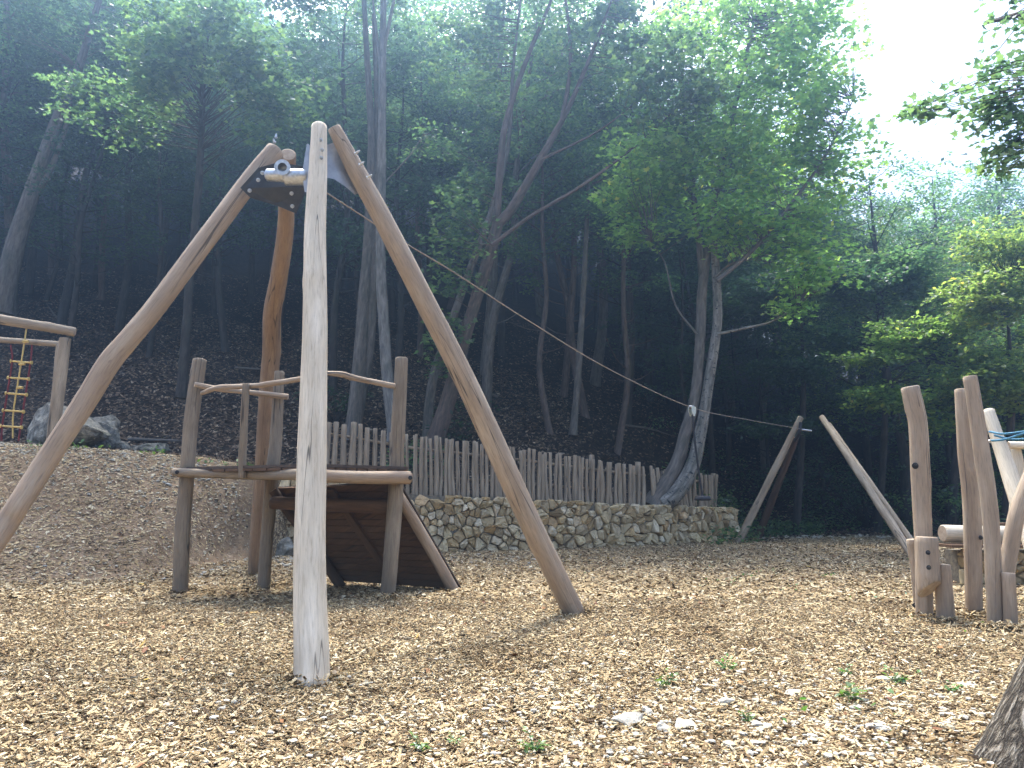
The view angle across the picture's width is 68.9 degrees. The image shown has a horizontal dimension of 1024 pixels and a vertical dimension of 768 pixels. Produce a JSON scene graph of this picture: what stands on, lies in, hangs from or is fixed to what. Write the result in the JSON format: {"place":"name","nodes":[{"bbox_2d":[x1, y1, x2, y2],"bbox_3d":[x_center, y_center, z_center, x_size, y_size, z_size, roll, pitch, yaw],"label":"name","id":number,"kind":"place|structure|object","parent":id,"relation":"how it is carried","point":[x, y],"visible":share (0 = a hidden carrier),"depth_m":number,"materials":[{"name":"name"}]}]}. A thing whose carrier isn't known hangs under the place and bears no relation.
{"place":"outdoors","nodes":[
{"label":"outdoors","id":0,"kind":"place"},
{"bbox_2d":[0,163,1023,767],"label":"ground","id":1,"kind":"structure","parent":0,"point":[524,307],"depth_m":22.09,"materials":[{"name":"brown wood"}]},
{"bbox_2d":[0,314,76,439],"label":"climbing gym","id":2,"kind":"object","parent":1,"relation":"on","point":[62,345],"visible":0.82,"depth_m":13.30,"materials":[{"name":"brown wood"}]},
{"bbox_2d":[0,329,32,440],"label":"rope ladder","id":3,"kind":"object","parent":2,"relation":"hanging from","point":[9,377],"visible":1,"depth_m":12.91,"materials":[{"name":"yellow fabric"}]},
{"bbox_2d":[0,36,82,252],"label":"forest tree","id":4,"kind":"object","parent":1,"relation":"on","point":[44,99],"visible":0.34,"depth_m":29.75,"materials":[{"name":"green plant"}]},
{"bbox_2d":[0,0,112,293],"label":"forest tree","id":5,"kind":"object","parent":1,"relation":"on","point":[29,282],"visible":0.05,"depth_m":32.75,"materials":[{"name":"green plant"}]},
{"bbox_2d":[0,0,114,316],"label":"forest tree","id":6,"kind":"object","parent":1,"relation":"on","point":[8,216],"visible":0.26,"depth_m":29.20,"materials":[{"name":"green plant"}]},
{"bbox_2d":[0,0,120,221],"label":"forest tree","id":7,"kind":"object","parent":1,"relation":"on","point":[9,88],"visible":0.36,"depth_m":28.22,"materials":[{"name":"green plant"}]},
{"bbox_2d":[26,402,110,446],"bbox_3d":[-10.305,1.103,17.443,1.986,1.390,1.218,-5,-10,28],"label":"boulder","id":8,"kind":"object","parent":1,"relation":"on","point":[92,432],"visible":0.38,"depth_m":17.18,"materials":[{"name":"grey stone"}]},
{"bbox_2d":[0,46,147,300],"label":"forest tree","id":9,"kind":"object","parent":1,"relation":"on","point":[47,296],"visible":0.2,"depth_m":31.85,"materials":[{"name":"green plant"}]},
{"bbox_2d":[0,0,158,315],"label":"slender tree","id":10,"kind":"object","parent":1,"relation":"on","point":[11,259],"visible":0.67,"depth_m":25.34,"materials":[{"name":"green plant"}]},
{"bbox_2d":[0,27,194,352],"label":"forest tree","id":11,"kind":"object","parent":1,"relation":"on","point":[78,250],"visible":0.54,"depth_m":26.24,"materials":[{"name":"green plant"}]},
{"bbox_2d":[10,0,186,288],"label":"forest tree","id":12,"kind":"object","parent":1,"relation":"on","point":[94,284],"visible":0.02,"depth_m":34.90,"materials":[{"name":"green plant"}]},
{"bbox_2d":[91,414,120,448],"bbox_3d":[-10.176,1.275,18.430,0.985,1.098,0.758,3,-9,-21],"label":"boulder","id":13,"kind":"object","parent":1,"relation":"on","point":[110,423],"visible":0.41,"depth_m":18.27,"materials":[{"name":"grey stone"}]},
{"bbox_2d":[17,5,195,299],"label":"forest tree","id":14,"kind":"object","parent":1,"relation":"on","point":[101,286],"visible":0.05,"depth_m":31.42,"materials":[{"name":"green plant"}]},
{"bbox_2d":[4,0,226,325],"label":"forest tree","id":15,"kind":"object","parent":1,"relation":"on","point":[63,310],"visible":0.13,"depth_m":29.31,"materials":[{"name":"green plant"}]},
{"bbox_2d":[17,0,247,332],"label":"forest tree","id":16,"kind":"object","parent":1,"relation":"on","point":[122,304],"visible":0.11,"depth_m":28.56,"materials":[{"name":"green plant"}]},
{"bbox_2d":[57,60,245,357],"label":"forest tree","id":17,"kind":"object","parent":1,"relation":"on","point":[158,174],"visible":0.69,"depth_m":25.85,"materials":[{"name":"green plant"}]},
{"bbox_2d":[70,10,248,313],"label":"forest tree","id":18,"kind":"object","parent":1,"relation":"on","point":[166,231],"visible":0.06,"depth_m":31.63,"materials":[{"name":"green plant"}]},
{"bbox_2d":[29,0,343,398],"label":"maple tree","id":19,"kind":"object","parent":1,"relation":"on","point":[161,47],"visible":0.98,"depth_m":19.31,"materials":[{"name":"green plant"}]},
{"bbox_2d":[98,0,330,352],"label":"forest tree","id":20,"kind":"object","parent":1,"relation":"on","point":[222,179],"visible":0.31,"depth_m":27.32,"materials":[{"name":"green plant"}]},
{"bbox_2d":[149,62,281,316],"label":"forest tree","id":21,"kind":"object","parent":1,"relation":"on","point":[213,298],"visible":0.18,"depth_m":30.78,"materials":[{"name":"green plant"}]},
{"bbox_2d":[178,30,317,302],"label":"forest tree","id":22,"kind":"object","parent":1,"relation":"on","point":[251,286],"visible":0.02,"depth_m":33.51,"materials":[{"name":"green plant"}]},
{"bbox_2d":[0,121,584,686],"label":"zipline tower","id":23,"kind":"structure","parent":1,"relation":"on","point":[280,179],"depth_m":7.28,"materials":[{"name":"brown wood"}]},
{"bbox_2d":[193,26,393,337],"bbox_3d":[-9.176,-8.178,31.381,7.019,14.408,8.851,-4,-10,26],"label":"forest tree","id":24,"kind":"object","parent":1,"relation":"on","point":[256,206],"visible":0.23,"depth_m":30.08,"materials":[{"name":"green plant"}]},
{"bbox_2d":[230,32,386,314],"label":"forest tree","id":25,"kind":"object","parent":1,"relation":"on","point":[295,214],"visible":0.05,"depth_m":32.75,"materials":[{"name":"green plant"}]},
{"bbox_2d":[240,0,387,441],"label":"slender tree","id":26,"kind":"object","parent":1,"relation":"on","point":[364,340],"visible":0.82,"depth_m":22.32,"materials":[{"name":"grey plant"}]},
{"bbox_2d":[171,357,460,593],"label":"climbing platform","id":27,"kind":"structure","parent":1,"relation":"on","point":[377,530],"depth_m":10.19,"materials":[{"name":"brown wood"}]},
{"bbox_2d":[238,86,406,292],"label":"forest tree","id":28,"kind":"object","parent":1,"relation":"on","point":[301,248],"visible":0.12,"depth_m":30.79,"materials":[{"name":"green plant"}]},
{"bbox_2d":[207,0,476,393],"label":"forest tree","id":29,"kind":"object","parent":1,"relation":"on","point":[343,244],"visible":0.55,"depth_m":25.83,"materials":[{"name":"green plant"}]},
{"bbox_2d":[237,1,450,307],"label":"forest tree","id":30,"kind":"object","parent":1,"relation":"on","point":[357,219],"visible":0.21,"depth_m":29.18,"materials":[{"name":"green plant"}]},
{"bbox_2d":[275,0,443,267],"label":"forest tree","id":31,"kind":"object","parent":1,"relation":"on","point":[339,26],"visible":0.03,"depth_m":43.65,"materials":[{"name":"green plant"}]},
{"bbox_2d":[303,0,465,321],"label":"forest tree","id":32,"kind":"object","parent":1,"relation":"on","point":[392,305],"visible":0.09,"depth_m":33.30,"materials":[{"name":"green plant"}]},
{"bbox_2d":[0,442,790,564],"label":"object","id":33,"kind":"structure","parent":1,"relation":"on","point":[119,469],"depth_m":15.31,"materials":[{"name":"wood"}]},
{"bbox_2d":[302,28,496,377],"bbox_3d":[-4.353,-6.696,28.382,8.320,13.984,7.193,1,-9,-6],"label":"forest tree","id":34,"kind":"object","parent":1,"relation":"on","point":[400,326],"visible":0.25,"depth_m":27.72,"materials":[{"name":"green plant"}]},
{"bbox_2d":[348,0,464,441],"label":"slender tree","id":35,"kind":"object","parent":1,"relation":"on","point":[382,308],"visible":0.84,"depth_m":21.63,"materials":[{"name":"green plant"}]},
{"bbox_2d":[338,32,502,356],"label":"forest tree","id":36,"kind":"object","parent":1,"relation":"on","point":[431,92],"visible":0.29,"depth_m":29.31,"materials":[{"name":"green plant"}]},
{"bbox_2d":[387,100,492,278],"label":"forest tree","id":37,"kind":"object","parent":1,"relation":"on","point":[413,238],"visible":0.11,"depth_m":35.01,"materials":[{"name":"green plant"}]},
{"bbox_2d":[356,0,537,330],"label":"forest tree","id":38,"kind":"object","parent":1,"relation":"on","point":[428,273],"visible":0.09,"depth_m":32.94,"materials":[{"name":"green plant"}]},
{"bbox_2d":[423,401,500,455],"bbox_3d":[-1.452,1.205,21.918,2.374,1.803,2.358,0,-9,0],"label":"bush","id":39,"kind":"object","parent":1,"relation":"on","point":[461,437],"visible":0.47,"depth_m":21.83,"materials":[{"name":"green plant"}]},
{"bbox_2d":[15,451,957,766],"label":"fallen leaves","id":40,"kind":"object","parent":1,"relation":"on","point":[529,641],"visible":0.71,"depth_m":7.10,"materials":[{"name":"brown plant"}]},
{"bbox_2d":[416,71,570,334],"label":"forest tree","id":41,"kind":"object","parent":1,"relation":"on","point":[500,255],"visible":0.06,"depth_m":35.13,"materials":[{"name":"green plant"}]},
{"bbox_2d":[0,262,1002,542],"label":"leaf litter","id":42,"kind":"object","parent":1,"relation":"on","point":[38,390],"visible":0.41,"depth_m":25.82,"materials":[{"name":"brown plant"}]},
{"bbox_2d":[411,0,598,355],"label":"forest tree","id":43,"kind":"object","parent":1,"relation":"on","point":[501,339],"visible":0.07,"depth_m":32.28,"materials":[{"name":"green plant"}]},
{"bbox_2d":[393,0,623,408],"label":"forest tree","id":44,"kind":"object","parent":1,"relation":"on","point":[487,378],"visible":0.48,"depth_m":25.84,"materials":[{"name":"green plant"}]},
{"bbox_2d":[279,480,739,551],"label":"stone wall","id":45,"kind":"structure","parent":1,"relation":"on","point":[468,523],"depth_m":18.59,"materials":[{"name":"stone"}]},
{"bbox_2d":[327,422,390,465],"bbox_3d":[-3.621,1.745,17.759,1.700,1.676,0.263,2,-9,-11],"label":"picket fence","id":46,"kind":"object","parent":45,"relation":"on","point":[362,458],"visible":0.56,"depth_m":17.72,"materials":[{"name":"brown wood"}]},
{"bbox_2d":[405,434,645,504],"bbox_3d":[0.610,2.267,19.053,6.794,1.797,0.556,4,-9,-22],"label":"picket fence","id":47,"kind":"object","parent":45,"relation":"on","point":[636,491],"visible":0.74,"depth_m":18.72,"materials":[{"name":"brown wood"}]},
{"bbox_2d":[649,466,717,506],"bbox_3d":[4.987,2.995,21.383,2.956,1.236,0.272,7,-11,-38],"label":"picket fence","id":48,"kind":"object","parent":45,"relation":"on","point":[710,487],"visible":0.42,"depth_m":21.60,"materials":[{"name":"brown wood"}]},
{"bbox_2d":[0,596,1023,767],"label":"wood chips","id":49,"kind":"object","parent":1,"relation":"on","point":[442,642],"visible":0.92,"depth_m":5.17,"materials":[{"name":"beige wood"}]},
{"bbox_2d":[0,443,1023,602],"bbox_3d":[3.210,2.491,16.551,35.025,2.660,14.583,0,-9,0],"label":"wood chips","id":50,"kind":"object","parent":1,"relation":"on","point":[368,589],"visible":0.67,"depth_m":12.28,"materials":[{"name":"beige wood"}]},
{"bbox_2d":[391,0,635,374],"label":"forest tree","id":51,"kind":"object","parent":1,"relation":"on","point":[493,278],"visible":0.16,"depth_m":29.86,"materials":[{"name":"green plant"}]},
{"bbox_2d":[439,0,588,317],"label":"forest tree","id":52,"kind":"object","parent":1,"relation":"on","point":[539,299],"visible":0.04,"depth_m":39.52,"materials":[{"name":"green plant"}]},
{"bbox_2d":[446,84,642,435],"bbox_3d":[0.844,-4.015,25.697,6.664,12.098,6.258,-5,-10,29],"label":"forest tree","id":53,"kind":"object","parent":1,"relation":"on","point":[541,238],"visible":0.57,"depth_m":25.21,"materials":[{"name":"green plant"}]},
{"bbox_2d":[441,1,654,397],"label":"forest tree","id":54,"kind":"object","parent":1,"relation":"on","point":[566,365],"visible":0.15,"depth_m":29.34,"materials":[{"name":"green plant"}]},
{"bbox_2d":[451,0,671,418],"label":"forest tree","id":55,"kind":"object","parent":1,"relation":"on","point":[583,406],"visible":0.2,"depth_m":27.31,"materials":[{"name":"green plant"}]},
{"bbox_2d":[397,0,739,454],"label":"maple tree","id":56,"kind":"object","parent":1,"relation":"on","point":[638,70],"visible":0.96,"depth_m":21.79,"materials":[{"name":"green plant"}]},
{"bbox_2d":[540,121,633,435],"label":"slender tree","id":57,"kind":"object","parent":1,"relation":"on","point":[573,429],"visible":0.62,"depth_m":25.08,"materials":[{"name":"green plant"}]},
{"bbox_2d":[160,537,1023,691],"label":"wood chips","id":58,"kind":"object","parent":1,"relation":"on","point":[1003,626],"visible":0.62,"depth_m":7.56,"materials":[{"name":"beige wood"}]},
{"bbox_2d":[522,102,719,454],"bbox_3d":[4.278,-3.635,26.535,7.102,12.740,6.568,3,-9,-17],"label":"forest tree","id":59,"kind":"object","parent":1,"relation":"on","point":[622,278],"visible":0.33,"depth_m":25.98,"materials":[{"name":"green plant"}]},
{"bbox_2d":[508,0,738,386],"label":"forest tree","id":60,"kind":"object","parent":1,"relation":"on","point":[596,369],"visible":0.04,"depth_m":32.01,"materials":[{"name":"green plant"}]},
{"bbox_2d":[494,0,758,424],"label":"forest tree","id":61,"kind":"object","parent":1,"relation":"on","point":[629,303],"visible":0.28,"depth_m":27.75,"materials":[{"name":"green plant"}]},
{"bbox_2d":[557,79,707,401],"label":"forest tree","id":62,"kind":"object","parent":1,"relation":"on","point":[648,376],"visible":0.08,"depth_m":32.01,"materials":[{"name":"green plant"}]},
{"bbox_2d":[559,83,745,441],"bbox_3d":[6.790,-5.601,34.172,9.274,16.878,8.088,-1,-9,7],"label":"forest tree","id":63,"kind":"object","parent":1,"relation":"on","point":[674,323],"visible":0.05,"depth_m":32.98,"materials":[{"name":"green plant"}]},
{"bbox_2d":[591,211,748,464],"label":"forest tree","id":64,"kind":"object","parent":1,"relation":"on","point":[683,388],"visible":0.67,"depth_m":27.87,"materials":[{"name":"green plant"}]},
{"bbox_2d":[581,177,779,474],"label":"forest tree","id":65,"kind":"object","parent":1,"relation":"on","point":[711,447],"visible":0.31,"depth_m":29.80,"materials":[{"name":"green plant"}]},
{"bbox_2d":[598,184,790,471],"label":"forest tree","id":66,"kind":"object","parent":1,"relation":"on","point":[728,442],"visible":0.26,"depth_m":32.14,"materials":[{"name":"green plant"}]},
{"bbox_2d":[606,29,815,445],"bbox_3d":[9.720,-6.429,34.685,9.946,19.070,9.774,-8,-12,42],"label":"forest tree","id":67,"kind":"object","parent":1,"relation":"on","point":[708,327],"visible":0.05,"depth_m":33.86,"materials":[{"name":"green plant"}]},
{"bbox_2d":[690,306,772,442],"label":"forest tree","id":68,"kind":"object","parent":1,"relation":"on","point":[739,407],"visible":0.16,"depth_m":35.68,"materials":[{"name":"green plant"}]},
{"bbox_2d":[582,0,895,507],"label":"twin trunk tree","id":69,"kind":"object","parent":1,"relation":"on","point":[674,484],"visible":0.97,"depth_m":20.97,"materials":[{"name":"green plant"}]},
{"bbox_2d":[683,294,818,478],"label":"forest tree","id":70,"kind":"object","parent":1,"relation":"on","point":[733,381],"visible":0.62,"depth_m":31.03,"materials":[{"name":"green plant"}]},
{"bbox_2d":[734,416,811,542],"bbox_3d":[7.520,2.901,22.263,2.443,3.779,1.909,0,-9,0],"label":"zipline end frame","id":71,"kind":"object","parent":1,"relation":"on","point":[786,452],"visible":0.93,"depth_m":21.69,"materials":[{"name":"brown wood"}]},
{"bbox_2d":[327,193,799,428],"bbox_3d":[3.303,-0.195,14.624,0.026,1.261,17.929,-6,-11,35],"label":"zipline cable","id":72,"kind":"object","parent":71,"relation":"attached to","point":[533,323],"visible":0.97,"depth_m":10.29,"materials":[{"name":"metal"}]},
{"bbox_2d":[719,459,836,507],"bbox_3d":[9.867,3.821,28.775,4.071,1.961,5.248,0,-9,0],"label":"bush","id":73,"kind":"object","parent":1,"relation":"on","point":[778,499],"visible":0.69,"depth_m":28.34,"materials":[{"name":"green plant"}]},
{"bbox_2d":[682,25,883,424],"bbox_3d":[12.814,-7.737,37.591,10.170,19.921,10.510,0,-9,-3],"label":"forest tree","id":74,"kind":"object","parent":1,"relation":"on","point":[737,326],"visible":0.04,"depth_m":37.17,"materials":[{"name":"green plant"}]},
{"bbox_2d":[706,248,878,533],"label":"broadleaf tree","id":75,"kind":"object","parent":1,"relation":"on","point":[811,368],"visible":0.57,"depth_m":25.64,"materials":[{"name":"green plant"}]},
{"bbox_2d":[708,139,879,471],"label":"forest tree","id":76,"kind":"object","parent":1,"relation":"on","point":[762,443],"visible":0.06,"depth_m":33.14,"materials":[{"name":"green plant"}]},
{"bbox_2d":[746,324,843,478],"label":"forest tree","id":77,"kind":"object","parent":1,"relation":"on","point":[811,392],"visible":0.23,"depth_m":32.97,"materials":[{"name":"green plant"}]},
{"bbox_2d":[709,127,885,458],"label":"forest tree","id":78,"kind":"object","parent":1,"relation":"on","point":[819,311],"visible":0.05,"depth_m":34.95,"materials":[{"name":"green plant"}]},
{"bbox_2d":[763,307,882,508],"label":"forest tree","id":79,"kind":"object","parent":1,"relation":"on","point":[822,446],"visible":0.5,"depth_m":30.17,"materials":[{"name":"green plant"}]},
{"bbox_2d":[644,411,1002,543],"bbox_3d":[16.928,3.493,29.249,27.996,4.686,12.424,2,-9,-14],"label":"ground cover","id":80,"kind":"object","parent":1,"relation":"on","point":[780,529],"visible":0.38,"depth_m":28.02,"materials":[{"name":"green plant"}]},
{"bbox_2d":[802,460,910,528],"bbox_3d":[13.477,4.265,28.825,4.860,2.644,4.630,0,-9,0],"label":"bush","id":81,"kind":"object","parent":1,"relation":"on","point":[867,523],"visible":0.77,"depth_m":28.52,"materials":[{"name":"green plant"}]},
{"bbox_2d":[819,415,913,557],"bbox_3d":[8.489,2.255,17.746,0.550,3.683,6.161,-1,-9,7],"label":"zipline end frame","id":82,"kind":"object","parent":1,"relation":"on","point":[899,530],"visible":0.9,"depth_m":17.21,"materials":[{"name":"brown wood"}]},
{"bbox_2d":[766,240,975,532],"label":"broadleaf tree","id":83,"kind":"object","parent":1,"relation":"on","point":[902,267],"visible":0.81,"depth_m":26.26,"materials":[{"name":"green plant"}]},
{"bbox_2d":[755,212,991,481],"bbox_3d":[15.918,-1.521,33.916,9.997,12.428,10.673,0,-9,-3],"label":"broadleaf tree","id":84,"kind":"object","parent":1,"relation":"on","point":[867,462],"visible":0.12,"depth_m":33.30,"materials":[{"name":"green plant"}]},
{"bbox_2d":[727,149,1023,530],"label":"broadleaf tree","id":85,"kind":"object","parent":1,"relation":"on","point":[904,458],"visible":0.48,"depth_m":28.34,"materials":[{"name":"green plant"}]},
{"bbox_2d":[819,281,1001,524],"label":"broadleaf tree","id":86,"kind":"object","parent":1,"relation":"on","point":[889,399],"visible":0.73,"depth_m":23.59,"materials":[{"name":"green plant"}]},
{"bbox_2d":[813,279,1023,519],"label":"broadleaf tree","id":87,"kind":"object","parent":1,"relation":"on","point":[947,442],"visible":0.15,"depth_m":29.82,"materials":[{"name":"green plant"}]},
{"bbox_2d":[824,295,1021,459],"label":"broadleaf tree","id":88,"kind":"object","parent":1,"relation":"on","point":[935,442],"visible":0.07,"depth_m":35.06,"materials":[{"name":"green plant"}]},
{"bbox_2d":[829,161,1023,451],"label":"broadleaf tree","id":89,"kind":"object","parent":1,"relation":"on","point":[939,185],"visible":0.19,"depth_m":38.75,"materials":[{"name":"green plant"}]},
{"bbox_2d":[901,385,954,617],"bbox_3d":[4.412,1.268,8.076,0.369,2.554,0.784,0,-9,0],"label":"climbing post","id":90,"kind":"object","parent":1,"relation":"on","point":[930,574],"visible":0.92,"depth_m":8.06,"materials":[{"name":"brown wood"}]},
{"bbox_2d":[883,480,1005,532],"bbox_3d":[13.942,3.947,23.516,3.945,1.832,3.637,0,-9,0],"label":"bush","id":91,"kind":"object","parent":1,"relation":"on","point":[957,522],"visible":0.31,"depth_m":23.53,"materials":[{"name":"green plant"}]},
{"bbox_2d":[883,0,1023,767],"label":"maple tree","id":92,"kind":"object","parent":1,"relation":"on","point":[1000,743],"visible":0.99,"depth_m":7.86,"materials":[{"name":"green plant"}]},
{"bbox_2d":[886,158,1023,423],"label":"broadleaf tree","id":93,"kind":"object","parent":1,"relation":"on","point":[988,204],"visible":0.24,"depth_m":36.49,"materials":[{"name":"green plant"}]},
{"bbox_2d":[904,202,1023,457],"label":"broadleaf tree","id":94,"kind":"object","parent":1,"relation":"on","point":[1018,414],"visible":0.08,"depth_m":34.01,"materials":[{"name":"green plant"}]},
{"bbox_2d":[954,388,982,611],"bbox_3d":[5.128,1.325,8.393,0.262,2.569,0.228,-5,-10,30],"label":"climbing post","id":95,"kind":"object","parent":1,"relation":"on","point":[972,545],"visible":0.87,"depth_m":8.32,"materials":[{"name":"beige wood"}]},
{"bbox_2d":[920,212,1023,521],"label":"broadleaf tree","id":96,"kind":"object","parent":1,"relation":"on","point":[1008,377],"visible":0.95,"depth_m":22.77,"materials":[{"name":"green plant"}]},
{"bbox_2d":[925,260,1023,463],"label":"broadleaf tree","id":97,"kind":"object","parent":1,"relation":"on","point":[1002,425],"visible":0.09,"depth_m":30.19,"materials":[{"name":"green plant"}]},
{"bbox_2d":[945,548,1023,583],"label":"stone wall","id":98,"kind":"structure","parent":1,"relation":"on","point":[954,558],"depth_m":11.10,"materials":[{"name":"stone"}]},
{"bbox_2d":[938,522,1022,547],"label":"log bench","id":99,"kind":"object","parent":98,"relation":"on","point":[950,533],"visible":0.37,"depth_m":11.09,"materials":[{"name":"brown wood"}]},
{"bbox_2d":[963,375,1017,624],"bbox_3d":[4.881,1.206,7.609,0.210,2.629,0.276,4,-10,-25],"label":"climbing post","id":100,"kind":"object","parent":1,"relation":"on","point":[1001,595],"visible":0.88,"depth_m":7.58,"materials":[{"name":"brown wood"}]},
{"bbox_2d":[984,408,1023,572],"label":"climbing gym","id":101,"kind":"object","parent":1,"relation":"on","point":[1011,466],"visible":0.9,"depth_m":9.37,"materials":[{"name":"brown wood"}]},
{"bbox_2d":[171,0,1023,366],"label":"sky","id":102,"kind":"structure","parent":0,"point":[923,40],"materials":[{"name":"white"}]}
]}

